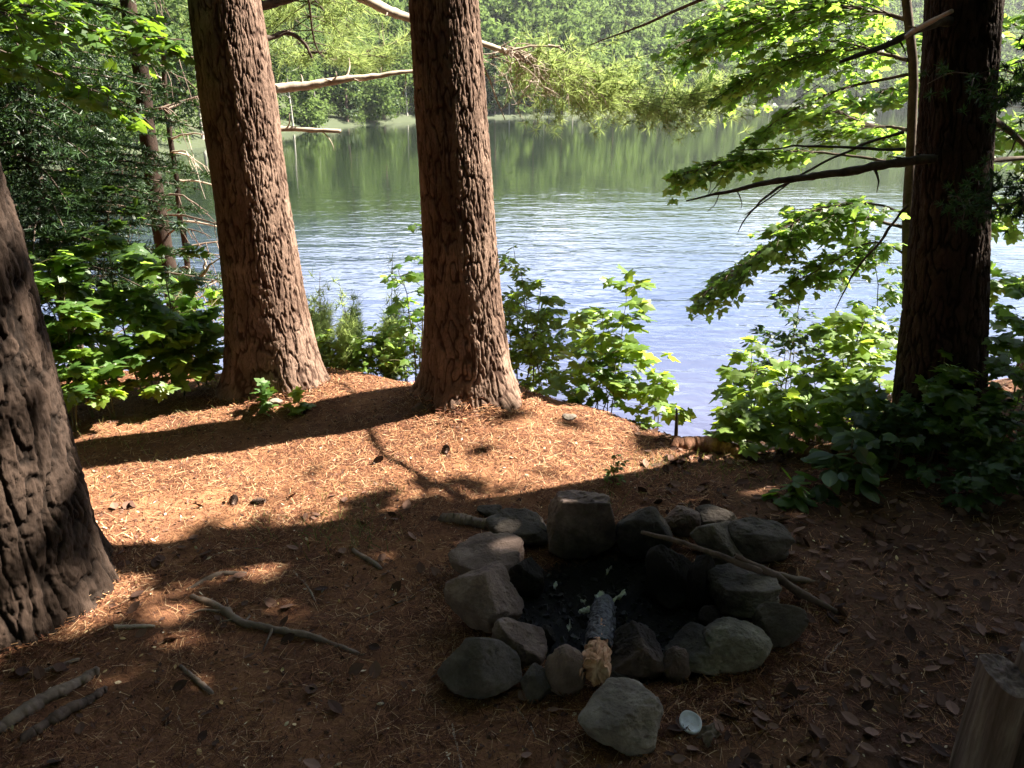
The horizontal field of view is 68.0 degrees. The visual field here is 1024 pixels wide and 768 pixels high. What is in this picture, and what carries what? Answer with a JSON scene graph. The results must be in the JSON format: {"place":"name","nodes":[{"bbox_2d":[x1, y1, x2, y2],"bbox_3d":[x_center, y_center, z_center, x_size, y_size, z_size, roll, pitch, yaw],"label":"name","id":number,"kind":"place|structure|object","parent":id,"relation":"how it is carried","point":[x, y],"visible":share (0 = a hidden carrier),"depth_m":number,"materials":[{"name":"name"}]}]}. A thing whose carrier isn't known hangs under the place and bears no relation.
{"place":"outdoors","nodes":[
{"label":"outdoors","id":0,"kind":"place"},
{"bbox_2d":[0,367,1023,767],"bbox_3d":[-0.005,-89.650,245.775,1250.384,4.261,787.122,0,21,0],"label":"ground","id":1,"kind":"structure","parent":0,"point":[582,576],"depth_m":2.59,"materials":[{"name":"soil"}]},
{"bbox_2d":[0,666,99,734],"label":"branch","id":2,"kind":"object","parent":1,"relation":"on","point":[35,704],"visible":0.99,"depth_m":2.12,"materials":[{"name":"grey wood"}]},
{"bbox_2d":[0,161,118,653],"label":"pine tree","id":3,"kind":"object","parent":1,"relation":"on","point":[57,567],"visible":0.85,"depth_m":2.30,"materials":[{"name":"brown plant"}]},
{"bbox_2d":[44,658,79,671],"bbox_3d":[-1.355,0.841,2.264,0.119,0.024,0.019,-15,26,-35],"label":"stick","id":4,"kind":"object","parent":1,"relation":"on","point":[68,661],"visible":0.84,"depth_m":2.28,"materials":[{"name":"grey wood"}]},
{"bbox_2d":[20,686,107,743],"bbox_3d":[-1.238,0.911,2.104,0.039,0.045,0.251,12,24,29],"label":"branch","id":5,"kind":"object","parent":1,"relation":"on","point":[63,713],"visible":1,"depth_m":2.08,"materials":[{"name":"brown plant"}]},
{"bbox_2d":[29,250,134,417],"bbox_3d":[-2.260,-0.216,3.852,0.688,0.964,0.685,-12,24,-28],"label":"maple sapling","id":6,"kind":"object","parent":1,"relation":"on","point":[58,266],"visible":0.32,"depth_m":3.70,"materials":[{"name":"green plant"}]},
{"bbox_2d":[34,265,145,432],"bbox_3d":[-2.219,-0.143,3.774,0.630,0.877,0.630,7,22,19],"label":"maple sapling","id":7,"kind":"object","parent":1,"relation":"on","point":[74,370],"visible":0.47,"depth_m":3.71,"materials":[{"name":"green plant"}]},
{"bbox_2d":[0,0,187,227],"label":"maple tree","id":8,"kind":"object","parent":1,"relation":"on","point":[106,64],"visible":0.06,"depth_m":7.00,"materials":[{"name":"green plant"}]},
{"bbox_2d":[0,0,196,133],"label":"maple tree","id":9,"kind":"object","parent":1,"relation":"on","point":[87,98],"visible":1,"depth_m":3.30,"materials":[{"name":"green plant"}]},
{"bbox_2d":[28,183,178,346],"bbox_3d":[-2.543,-0.553,4.518,0.913,1.226,0.827,0,21,0],"label":"maple sapling","id":10,"kind":"object","parent":1,"relation":"on","point":[135,210],"visible":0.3,"depth_m":4.42,"materials":[{"name":"green plant"}]},
{"bbox_2d":[49,320,171,418],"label":"maple sapling","id":11,"kind":"object","parent":1,"relation":"on","point":[111,388],"visible":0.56,"depth_m":3.83,"materials":[{"name":"green plant"}]},
{"bbox_2d":[0,0,221,362],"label":"spruce tree","id":12,"kind":"object","parent":1,"relation":"on","point":[38,209],"visible":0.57,"depth_m":4.48,"materials":[{"name":"plant"}]},
{"bbox_2d":[114,624,154,629],"bbox_3d":[-1.213,0.778,2.437,0.126,0.023,0.018,-3,21,-7],"label":"stick","id":13,"kind":"object","parent":1,"relation":"on","point":[137,626],"visible":0.99,"depth_m":2.43,"materials":[{"name":"brown wood"}]},
{"bbox_2d":[48,229,223,397],"bbox_3d":[-2.047,-0.336,4.114,0.931,0.976,0.688,0,21,0],"label":"maple sapling","id":14,"kind":"object","parent":1,"relation":"on","point":[130,314],"visible":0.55,"depth_m":3.96,"materials":[{"name":"green plant"}]},
{"bbox_2d":[67,0,223,359],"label":"dead tree","id":15,"kind":"object","parent":1,"relation":"on","point":[162,237],"visible":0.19,"depth_m":6.12,"materials":[{"name":"wood"}]},
{"bbox_2d":[105,243,223,386],"bbox_3d":[-1.807,-0.383,4.316,0.695,0.930,0.923,15,26,35],"label":"maple sapling","id":16,"kind":"object","parent":1,"relation":"on","point":[140,273],"visible":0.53,"depth_m":4.06,"materials":[{"name":"green plant"}]},
{"bbox_2d":[123,308,223,402],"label":"maple sapling","id":17,"kind":"object","parent":1,"relation":"on","point":[179,365],"visible":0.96,"depth_m":4.03,"materials":[{"name":"green plant"}]},
{"bbox_2d":[179,664,213,695],"bbox_3d":[-0.934,0.874,2.246,0.190,0.020,0.019,17,26,37],"label":"stick","id":18,"kind":"object","parent":1,"relation":"on","point":[198,681],"visible":1,"depth_m":2.23,"materials":[{"name":"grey wood"}]},
{"bbox_2d":[94,54,305,345],"bbox_3d":[-3.241,-1.302,7.603,2.223,3.760,0.878,-7,22,-17],"label":"dead tree","id":19,"kind":"object","parent":1,"relation":"on","point":[176,178],"visible":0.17,"depth_m":7.33,"materials":[{"name":"wood"}]},
{"bbox_2d":[193,258,220,310],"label":"fallen branch","id":20,"kind":"object","parent":1,"relation":"on","point":[204,272],"visible":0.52,"depth_m":5.08,"materials":[{"name":"brown wood"}]},
{"bbox_2d":[187,571,246,589],"bbox_3d":[-1.059,0.694,2.720,0.204,0.025,0.057,-11,24,-28],"label":"bark piece","id":21,"kind":"object","parent":1,"relation":"on","point":[210,577],"visible":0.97,"depth_m":2.72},
{"bbox_2d":[250,377,278,416],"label":"maple seedling","id":22,"kind":"object","parent":1,"relation":"on","point":[265,394],"visible":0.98,"depth_m":3.98,"materials":[{"name":"green plant"}]},
{"bbox_2d":[188,594,366,655],"bbox_3d":[-0.781,0.800,2.444,0.749,0.042,0.155,10,23,24],"label":"branch","id":23,"kind":"object","parent":1,"relation":"on","point":[231,616],"visible":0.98,"depth_m":2.46,"materials":[{"name":"grey wood"}]},
{"bbox_2d":[282,386,315,415],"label":"maple seedling","id":24,"kind":"object","parent":1,"relation":"on","point":[296,394],"visible":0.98,"depth_m":3.97,"materials":[{"name":"green plant"}]},
{"bbox_2d":[306,266,337,366],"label":"young pine","id":25,"kind":"object","parent":1,"relation":"on","point":[320,322],"visible":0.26,"depth_m":5.07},
{"bbox_2d":[315,328,357,369],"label":"bush","id":26,"kind":"object","parent":1,"relation":"on","point":[324,338],"visible":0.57,"depth_m":4.76,"materials":[{"name":"green plant"}]},
{"bbox_2d":[323,276,369,372],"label":"young pine","id":27,"kind":"object","parent":1,"relation":"on","point":[350,324],"visible":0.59,"depth_m":4.75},
{"bbox_2d":[351,548,382,569],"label":"branch","id":28,"kind":"object","parent":1,"relation":"on","point":[376,564],"visible":1,"depth_m":2.83,"materials":[{"name":"grey wood"}]},
{"bbox_2d":[346,323,395,375],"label":"bush","id":29,"kind":"object","parent":1,"relation":"on","point":[368,361],"visible":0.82,"depth_m":4.76,"materials":[{"name":"green plant"}]},
{"bbox_2d":[373,251,412,380],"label":"young pine","id":30,"kind":"object","parent":1,"relation":"on","point":[390,321],"visible":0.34,"depth_m":4.84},
{"bbox_2d":[355,581,436,619],"bbox_3d":[-0.380,0.751,2.626,0.353,0.019,0.031,-18,27,-39],"label":"twig","id":31,"kind":"object","parent":1,"relation":"on","point":[400,601],"visible":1,"depth_m":2.62,"materials":[{"name":"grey wood"}]},
{"bbox_2d":[373,320,423,381],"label":"bush","id":32,"kind":"object","parent":1,"relation":"on","point":[401,351],"visible":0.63,"depth_m":4.81,"materials":[{"name":"green plant"}]},
{"bbox_2d":[375,211,423,380],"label":"maple sapling","id":33,"kind":"object","parent":1,"relation":"on","point":[412,276],"visible":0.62,"depth_m":4.56,"materials":[{"name":"green plant"}]},
{"bbox_2d":[395,0,525,417],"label":"pine tree","id":34,"kind":"object","parent":1,"relation":"on","point":[465,352],"visible":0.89,"depth_m":3.62,"materials":[{"name":"brown plant"}]},
{"bbox_2d":[438,513,489,530],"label":"cut branch","id":35,"kind":"object","parent":1,"relation":"on","point":[462,519],"visible":0.9,"depth_m":3.06,"materials":[{"name":"grey wood"}]},
{"bbox_2d":[173,0,766,402],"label":"pine tree","id":36,"kind":"object","parent":1,"relation":"on","point":[269,334],"visible":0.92,"depth_m":4.04,"materials":[{"name":"brown plant"}]},
{"bbox_2d":[437,637,521,699],"bbox_3d":[-0.094,0.813,2.216,0.247,0.176,0.208,0,21,0],"label":"fire ring stone","id":37,"kind":"object","parent":1,"relation":"on","point":[479,668],"visible":1,"depth_m":2.16,"materials":[{"name":"stone"}]},
{"bbox_2d":[443,563,523,632],"bbox_3d":[-0.077,0.681,2.453,0.247,0.184,0.198,16,26,35],"label":"fire ring stone","id":38,"kind":"object","parent":1,"relation":"on","point":[485,598],"visible":0.96,"depth_m":2.40,"materials":[{"name":"stone"}]},
{"bbox_2d":[448,532,523,574],"bbox_3d":[-0.092,0.647,2.731,0.276,0.133,0.233,0,21,0],"label":"fire ring stone","id":39,"kind":"object","parent":1,"relation":"on","point":[481,550],"visible":0.74,"depth_m":2.71,"materials":[{"name":"stone"}]},
{"bbox_2d":[477,504,501,516],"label":"loose stone","id":40,"kind":"object","parent":1,"relation":"on","point":[488,510],"visible":0.79,"depth_m":3.13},
{"bbox_2d":[0,373,1023,767],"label":"leaf litter","id":41,"kind":"object","parent":1,"relation":"on","point":[892,707],"visible":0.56,"depth_m":2.48,"materials":[{"name":"brown plant"}]},
{"bbox_2d":[485,508,547,544],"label":"fire ring stone","id":42,"kind":"object","parent":1,"relation":"on","point":[528,526],"visible":0.75,"depth_m":2.90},
{"bbox_2d":[491,617,547,669],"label":"fire ring stone","id":43,"kind":"object","parent":1,"relation":"on","point":[527,642],"visible":0.63,"depth_m":2.27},
{"bbox_2d":[508,557,544,598],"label":"fire ring stone","id":44,"kind":"object","parent":1,"relation":"on","point":[527,577],"visible":0.89,"depth_m":2.61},
{"bbox_2d":[498,245,572,395],"bbox_3d":[0.072,-0.305,4.861,0.637,1.103,0.784,-15,25,-34],"label":"bush","id":45,"kind":"object","parent":1,"relation":"on","point":[515,306],"visible":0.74,"depth_m":4.70,"materials":[{"name":"green plant"}]},
{"bbox_2d":[520,663,551,703],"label":"fire ring stone","id":46,"kind":"object","parent":1,"relation":"on","point":[534,682],"visible":0.87,"depth_m":2.14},
{"bbox_2d":[502,263,595,395],"bbox_3d":[0.204,-0.232,4.976,0.732,1.130,0.810,17,26,37],"label":"bush","id":47,"kind":"object","parent":1,"relation":"on","point":[535,318],"visible":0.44,"depth_m":4.77,"materials":[{"name":"green plant"}]},
{"bbox_2d":[545,644,585,696],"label":"fire ring stone","id":48,"kind":"object","parent":1,"relation":"on","point":[563,664],"visible":0.9,"depth_m":2.14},
{"bbox_2d":[546,490,616,559],"bbox_3d":[0.267,0.524,2.898,0.272,0.263,0.228,0,21,0],"label":"fire ring stone","id":49,"kind":"object","parent":1,"relation":"on","point":[580,525],"visible":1,"depth_m":2.81,"materials":[{"name":"stone"}]},
{"bbox_2d":[579,594,616,686],"bbox_3d":[0.268,0.774,2.319,0.090,0.156,0.433,4,21,10],"label":"burnt log","id":50,"kind":"object","parent":1,"relation":"on","point":[598,643],"visible":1,"depth_m":2.24,"materials":[{"name":"brown wood"}]},
{"bbox_2d":[574,347,637,414],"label":"maple sapling","id":51,"kind":"object","parent":1,"relation":"on","point":[599,394],"visible":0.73,"depth_m":4.17,"materials":[{"name":"green plant"}]},
{"bbox_2d":[538,264,680,409],"bbox_3d":[0.526,-0.178,4.229,0.740,0.958,0.606,-6,22,-15],"label":"maple sapling","id":52,"kind":"object","parent":1,"relation":"on","point":[603,342],"visible":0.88,"depth_m":4.15,"materials":[{"name":"green plant"}]},
{"bbox_2d":[603,454,628,484],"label":"seedling","id":53,"kind":"object","parent":1,"relation":"on","point":[612,470],"visible":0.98,"depth_m":3.31,"materials":[{"name":"green plant"}]},
{"bbox_2d":[578,677,663,756],"bbox_3d":[0.291,0.885,2.025,0.237,0.125,0.182,0,21,0],"label":"fire ring stone","id":54,"kind":"object","parent":1,"relation":"on","point":[622,715],"visible":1,"depth_m":1.98,"materials":[{"name":"stone"}]},
{"bbox_2d":[520,553,740,685],"bbox_3d":[0.382,0.779,2.560,0.797,0.132,0.706,0,21,0],"label":"charcoal","id":55,"kind":"object","parent":1,"relation":"on","point":[575,638],"visible":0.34,"depth_m":2.64,"materials":[{"name":"wood"}]},
{"bbox_2d":[610,620,664,682],"bbox_3d":[0.376,0.814,2.279,0.177,0.183,0.153,0,21,0],"label":"fire ring stone","id":56,"kind":"object","parent":1,"relation":"on","point":[637,654],"visible":0.87,"depth_m":2.23,"materials":[{"name":"stone"}]},
{"bbox_2d":[615,506,672,559],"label":"fire ring stone","id":57,"kind":"object","parent":1,"relation":"on","point":[633,542],"visible":0.79,"depth_m":2.80,"materials":[{"name":"stone"}]},
{"bbox_2d":[619,367,696,428],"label":"maple sapling","id":58,"kind":"object","parent":1,"relation":"on","point":[655,389],"visible":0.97,"depth_m":3.98,"materials":[{"name":"green plant"}]},
{"bbox_2d":[644,544,691,606],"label":"fire ring stone","id":59,"kind":"object","parent":1,"relation":"on","point":[667,570],"visible":0.86,"depth_m":2.62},
{"bbox_2d":[674,409,677,435],"bbox_3d":[0.819,0.225,3.777,0.026,0.221,0.023,0,21,0],"label":"broken stick","id":60,"kind":"object","parent":1,"relation":"on","point":[676,425],"visible":0.65,"depth_m":3.76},
{"bbox_2d":[663,646,690,684],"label":"fire ring stone","id":61,"kind":"object","parent":1,"relation":"on","point":[676,662],"visible":0.93,"depth_m":2.20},
{"bbox_2d":[665,505,700,538],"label":"fire ring stone","id":62,"kind":"object","parent":1,"relation":"on","point":[683,521],"visible":0.91,"depth_m":2.90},
{"bbox_2d":[679,710,701,734],"bbox_3d":[0.482,0.912,2.049,0.060,0.024,0.065,0,21,0],"label":"round lid","id":63,"kind":"object","parent":1,"relation":"on","point":[689,718],"visible":1,"depth_m":2.05,"materials":[{"name":"white metal"}]},
{"bbox_2d":[663,622,720,675],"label":"fire ring stone","id":64,"kind":"object","parent":1,"relation":"on","point":[689,637],"visible":0.53,"depth_m":2.25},
{"bbox_2d":[685,554,715,611],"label":"fire ring stone","id":65,"kind":"object","parent":1,"relation":"on","point":[698,597],"visible":0.84,"depth_m":2.55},
{"bbox_2d":[669,435,747,459],"bbox_3d":[0.947,0.303,3.647,0.382,0.109,0.133,3,21,7],"label":"log","id":66,"kind":"object","parent":1,"relation":"on","point":[706,443],"visible":0.63,"depth_m":3.62,"materials":[{"name":"brown wood"}]},
{"bbox_2d":[696,722,721,747],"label":"dead leaf","id":67,"kind":"object","parent":1,"relation":"on","point":[707,733],"visible":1,"depth_m":2.00,"materials":[{"name":"brown plant"}]},
{"bbox_2d":[698,605,724,626],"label":"fire ring stone","id":68,"kind":"object","parent":1,"relation":"on","point":[707,614],"visible":0.54,"depth_m":2.47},
{"bbox_2d":[695,504,736,525],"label":"fire ring stone","id":69,"kind":"object","parent":1,"relation":"on","point":[710,513],"visible":0.54,"depth_m":2.96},
{"bbox_2d":[690,521,742,565],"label":"fire ring stone","id":70,"kind":"object","parent":1,"relation":"on","point":[714,536],"visible":0.69,"depth_m":2.68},
{"bbox_2d":[702,398,770,460],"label":"maple sapling","id":71,"kind":"object","parent":1,"relation":"on","point":[738,427],"visible":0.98,"depth_m":3.61,"materials":[{"name":"green plant"}]},
{"bbox_2d":[702,617,772,674],"bbox_3d":[0.673,0.783,2.275,0.205,0.147,0.171,0,21,0],"label":"fire ring stone","id":72,"kind":"object","parent":1,"relation":"on","point":[735,645],"visible":0.88,"depth_m":2.21,"materials":[{"name":"stone"}]},
{"bbox_2d":[707,563,781,618],"bbox_3d":[0.763,0.691,2.506,0.233,0.134,0.197,0,21,0],"label":"fire ring stone","id":73,"kind":"object","parent":1,"relation":"on","point":[736,591],"visible":0.91,"depth_m":2.44,"materials":[{"name":"stone"}]},
{"bbox_2d":[641,531,762,573],"bbox_3d":[0.631,0.559,2.543,0.409,0.064,0.030,9,23,23],"label":"stick","id":74,"kind":"object","parent":73,"relation":"on","point":[743,565],"visible":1,"depth_m":2.53,"materials":[{"name":"wood"}]},
{"bbox_2d":[734,554,838,613],"bbox_3d":[0.902,0.655,2.498,0.346,0.172,0.038,5,21,13],"label":"stick","id":75,"kind":"object","parent":73,"relation":"on","point":[794,589],"visible":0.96,"depth_m":2.49,"materials":[{"name":"wood"}]},
{"bbox_2d":[709,335,801,442],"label":"maple sapling","id":76,"kind":"object","parent":1,"relation":"on","point":[760,390],"visible":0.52,"depth_m":3.88,"materials":[{"name":"green plant"}]},
{"bbox_2d":[727,516,794,563],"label":"fire ring stone","id":77,"kind":"object","parent":1,"relation":"on","point":[757,540],"visible":0.91,"depth_m":2.68,"materials":[{"name":"stone"}]},
{"bbox_2d":[641,0,917,324],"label":"maple tree","id":78,"kind":"object","parent":1,"relation":"on","point":[821,222],"visible":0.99,"depth_m":4.52,"materials":[{"name":"green plant"}]},
{"bbox_2d":[752,602,808,647],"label":"fire ring stone","id":79,"kind":"object","parent":1,"relation":"on","point":[782,625],"visible":0.9,"depth_m":2.31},
{"bbox_2d":[725,247,835,412],"bbox_3d":[1.861,-0.200,4.939,0.984,1.343,0.846,11,23,27],"label":"bush","id":80,"kind":"object","parent":1,"relation":"on","point":[788,340],"visible":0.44,"depth_m":4.89,"materials":[{"name":"green plant"}]},
{"bbox_2d":[761,468,817,513],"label":"broadleaf plant","id":81,"kind":"object","parent":1,"relation":"on","point":[795,489],"visible":0.98,"depth_m":3.09,"materials":[{"name":"green plant"}]},
{"bbox_2d":[745,386,835,455],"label":"maple sapling","id":82,"kind":"object","parent":1,"relation":"on","point":[800,408],"visible":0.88,"depth_m":3.56,"materials":[{"name":"green plant"}]},
{"bbox_2d":[773,570,816,583],"bbox_3d":[1.032,0.669,2.589,0.350,0.100,0.063,3,21,7],"label":"stick","id":83,"kind":"object","parent":1,"relation":"on","point":[800,579],"visible":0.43,"depth_m":2.59,"materials":[{"name":"grey wood"}]},
{"bbox_2d":[590,0,1023,463],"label":"pine tree","id":84,"kind":"object","parent":1,"relation":"on","point":[945,306],"visible":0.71,"depth_m":3.13,"materials":[{"name":"brown plant"}]},
{"bbox_2d":[750,304,890,442],"bbox_3d":[1.599,-0.013,3.852,0.821,0.776,0.548,-3,21,-8],"label":"maple sapling","id":85,"kind":"object","parent":1,"relation":"on","point":[843,346],"visible":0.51,"depth_m":3.76,"materials":[{"name":"green plant"}]},
{"bbox_2d":[794,426,889,507],"bbox_3d":[1.385,0.346,3.164,0.376,0.337,0.380,7,22,17],"label":"broadleaf plant","id":86,"kind":"object","parent":1,"relation":"on","point":[865,475],"visible":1,"depth_m":3.14,"materials":[{"name":"green plant"}]},
{"bbox_2d":[796,316,897,428],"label":"maple sapling","id":87,"kind":"object","parent":1,"relation":"on","point":[817,332],"visible":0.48,"depth_m":3.99,"materials":[{"name":"green plant"}]},
{"bbox_2d":[810,373,901,449],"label":"maple sapling","id":88,"kind":"object","parent":1,"relation":"on","point":[856,396],"visible":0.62,"depth_m":3.51,"materials":[{"name":"green plant"}]},
{"bbox_2d":[845,392,952,479],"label":"maple sapling","id":89,"kind":"object","parent":1,"relation":"on","point":[893,419],"visible":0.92,"depth_m":3.27,"materials":[{"name":"green plant"}]},
{"bbox_2d":[821,233,994,393],"bbox_3d":[2.438,-0.437,4.742,0.850,1.195,0.820,13,24,30],"label":"bush","id":90,"kind":"object","parent":1,"relation":"on","point":[890,297],"visible":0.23,"depth_m":4.59,"materials":[{"name":"green plant"}]},
{"bbox_2d":[833,10,1023,369],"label":"maple tree","id":91,"kind":"object","parent":1,"relation":"on","point":[875,100],"visible":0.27,"depth_m":5.34,"materials":[{"name":"green plant"}]},
{"bbox_2d":[895,348,1007,464],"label":"maple sapling","id":92,"kind":"object","parent":1,"relation":"on","point":[939,392],"visible":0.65,"depth_m":3.22,"materials":[{"name":"green plant"}]},
{"bbox_2d":[910,414,1023,512],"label":"maple sapling","id":93,"kind":"object","parent":1,"relation":"on","point":[994,468],"visible":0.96,"depth_m":3.00,"materials":[{"name":"green plant"}]},
{"bbox_2d":[918,32,1023,237],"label":"hemlock tree","id":94,"kind":"object","parent":1,"relation":"on","point":[998,102],"visible":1,"depth_m":2.25,"materials":[{"name":"green plant"}]},
{"bbox_2d":[929,329,1023,488],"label":"maple sapling","id":95,"kind":"object","parent":1,"relation":"on","point":[996,368],"visible":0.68,"depth_m":3.12,"materials":[{"name":"green plant"}]},
{"bbox_2d":[949,641,1023,767],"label":"tree stump","id":96,"kind":"object","parent":1,"relation":"on","point":[990,733],"visible":1,"depth_m":1.80,"materials":[{"name":"brown wood"}]},
{"bbox_2d":[989,281,1023,415],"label":"maple sapling","id":97,"kind":"object","parent":1,"relation":"on","point":[1006,316],"visible":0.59,"depth_m":3.42,"materials":[{"name":"green plant"}]},
{"bbox_2d":[9,34,1021,167],"bbox_3d":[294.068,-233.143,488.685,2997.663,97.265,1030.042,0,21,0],"label":"hills","id":98,"kind":"structure","parent":0,"point":[196,140],"depth_m":98.07,"materials":[{"name":"plant"}]},
{"bbox_2d":[167,29,203,139],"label":"leafy tree","id":99,"kind":"object","parent":98,"relation":"on","point":[191,70],"visible":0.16,"depth_m":56.34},
{"bbox_2d":[269,36,299,125],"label":"leafy tree","id":100,"kind":"object","parent":98,"relation":"on","point":[284,70],"visible":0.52,"depth_m":79.54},
{"bbox_2d":[302,63,323,100],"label":"leafy tree","id":101,"kind":"object","parent":98,"relation":"on","point":[316,72],"visible":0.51,"depth_m":86.46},
{"bbox_2d":[329,11,364,121],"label":"conifer tree","id":102,"kind":"object","parent":98,"relation":"on","point":[349,106],"visible":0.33,"depth_m":96.06,"materials":[{"name":"plant"}]},
{"bbox_2d":[370,19,401,119],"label":"conifer tree","id":103,"kind":"object","parent":98,"relation":"on","point":[379,41],"visible":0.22,"depth_m":103.42,"materials":[{"name":"plant"}]},
{"bbox_2d":[388,34,411,115],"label":"leafy tree","id":104,"kind":"object","parent":98,"relation":"on","point":[406,63],"visible":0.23,"depth_m":110.88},
{"bbox_2d":[486,36,506,113],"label":"conifer tree","id":105,"kind":"object","parent":98,"relation":"on","point":[501,101],"visible":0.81,"depth_m":131.49,"materials":[{"name":"plant"}]},
{"bbox_2d":[4,0,1023,155],"bbox_3d":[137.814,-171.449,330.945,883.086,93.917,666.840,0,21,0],"label":"forest","id":106,"kind":"object","parent":98,"relation":"on","point":[589,22],"visible":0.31,"depth_m":163.45,"materials":[{"name":"plant"}]},
{"bbox_2d":[524,40,545,111],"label":"conifer tree","id":107,"kind":"object","parent":98,"relation":"on","point":[528,99],"visible":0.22,"depth_m":137.87,"materials":[{"name":"plant"}]},
{"bbox_2d":[11,104,1023,436],"bbox_3d":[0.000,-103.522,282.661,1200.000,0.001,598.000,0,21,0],"label":"water","id":108,"kind":"structure","parent":0,"point":[579,210],"depth_m":22.52,"materials":[{"name":"liquid"}]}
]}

